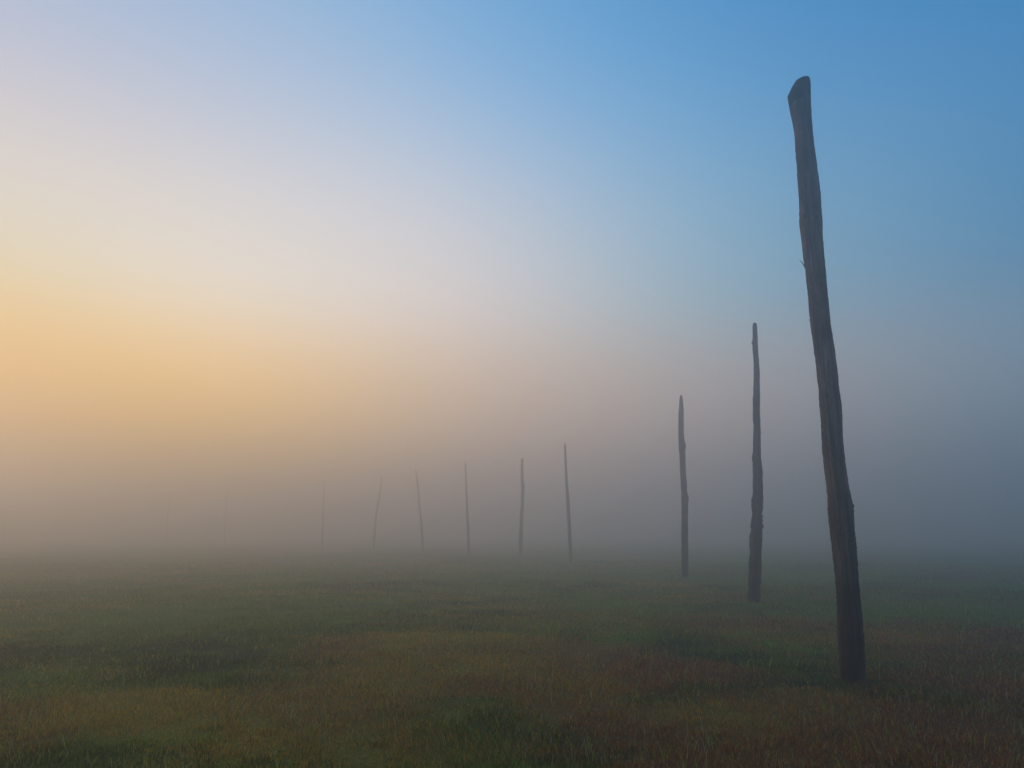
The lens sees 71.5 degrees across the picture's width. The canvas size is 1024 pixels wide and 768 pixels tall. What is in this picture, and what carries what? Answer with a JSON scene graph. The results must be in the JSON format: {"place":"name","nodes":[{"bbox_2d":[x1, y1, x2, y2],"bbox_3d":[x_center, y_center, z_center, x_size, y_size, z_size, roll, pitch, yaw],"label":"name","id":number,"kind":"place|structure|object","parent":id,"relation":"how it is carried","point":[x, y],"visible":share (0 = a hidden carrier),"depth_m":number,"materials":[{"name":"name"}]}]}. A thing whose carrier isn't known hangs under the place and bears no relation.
{"place":"outdoors","nodes":[
{"label":"outdoors","id":0,"kind":"place"},
{"bbox_2d":[0,532,1023,767],"bbox_3d":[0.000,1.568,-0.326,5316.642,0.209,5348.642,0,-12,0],"label":"ground","id":1,"kind":"structure","parent":0,"point":[964,549],"depth_m":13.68,"materials":[{"name":"green plant"}]},
{"bbox_2d":[165,489,169,545],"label":"wooden post","id":2,"kind":"object","parent":1,"relation":"on","point":[167,518],"visible":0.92,"depth_m":83.26,"materials":[{"name":"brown wood"}]},
{"bbox_2d":[224,487,227,546],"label":"wooden post","id":3,"kind":"object","parent":1,"relation":"on","point":[225,518],"visible":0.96,"depth_m":80.26,"materials":[{"name":"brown wood"}]},
{"bbox_2d":[321,479,324,548],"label":"wooden post","id":4,"kind":"object","parent":1,"relation":"on","point":[323,516],"visible":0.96,"depth_m":66.59,"materials":[{"name":"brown wood"}]},
{"bbox_2d":[373,476,381,549],"bbox_3d":[-11.881,11.495,62.850,0.621,6.736,0.170,0,-12,0],"label":"wooden post","id":5,"kind":"object","parent":1,"relation":"on","point":[376,515],"visible":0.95,"depth_m":62.75,"materials":[{"name":"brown wood"}]},
{"bbox_2d":[415,470,423,551],"bbox_3d":[-7.369,10.188,56.577,0.884,6.729,0.168,0,-12,0],"label":"wooden post","id":6,"kind":"object","parent":1,"relation":"on","point":[421,526],"visible":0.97,"depth_m":56.49,"materials":[{"name":"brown wood"}]},
{"bbox_2d":[465,462,469,554],"bbox_3d":[-3.177,8.995,50.627,0.439,6.814,0.199,0,-12,0],"label":"wooden post","id":7,"kind":"object","parent":1,"relation":"on","point":[468,535],"visible":0.95,"depth_m":50.45,"materials":[{"name":"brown wood"}]},
{"bbox_2d":[519,457,524,555],"bbox_3d":[0.662,8.400,48.105,0.443,6.873,0.279,0,-12,0],"label":"wooden post","id":8,"kind":"object","parent":1,"relation":"on","point":[521,517],"visible":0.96,"depth_m":47.96,"materials":[{"name":"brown wood"}]},
{"bbox_2d":[564,443,571,561],"bbox_3d":[3.192,6.834,40.427,0.369,6.932,0.206,0,-12,0],"label":"wooden post","id":9,"kind":"object","parent":1,"relation":"on","point":[568,516],"visible":0.95,"depth_m":40.30,"materials":[{"name":"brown wood"}]},
{"bbox_2d":[678,395,688,577],"bbox_3d":[6.224,3.774,25.895,0.388,6.854,0.266,0,-12,0],"label":"wooden post","id":10,"kind":"object","parent":1,"relation":"on","point":[684,513],"visible":0.97,"depth_m":25.77,"materials":[{"name":"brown wood"}]},
{"bbox_2d":[748,322,763,602],"bbox_3d":[5.755,1.882,17.010,0.680,6.955,0.295,0,-12,0],"label":"wooden post","id":11,"kind":"object","parent":1,"relation":"on","point":[755,560],"visible":0.96,"depth_m":16.75,"materials":[{"name":"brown wood"}]},
{"bbox_2d":[787,76,865,682],"bbox_3d":[3.856,-0.274,8.783,0.395,7.895,0.292,0,-12,0],"label":"wooden post","id":12,"kind":"object","parent":1,"relation":"on","point":[850,633],"visible":1,"depth_m":8.60,"materials":[{"name":"brown wood"}]},
{"bbox_2d":[0,0,1023,531],"label":"sky","id":13,"kind":"structure","parent":0,"point":[264,251],"materials":[{"name":"blue"}]}
]}

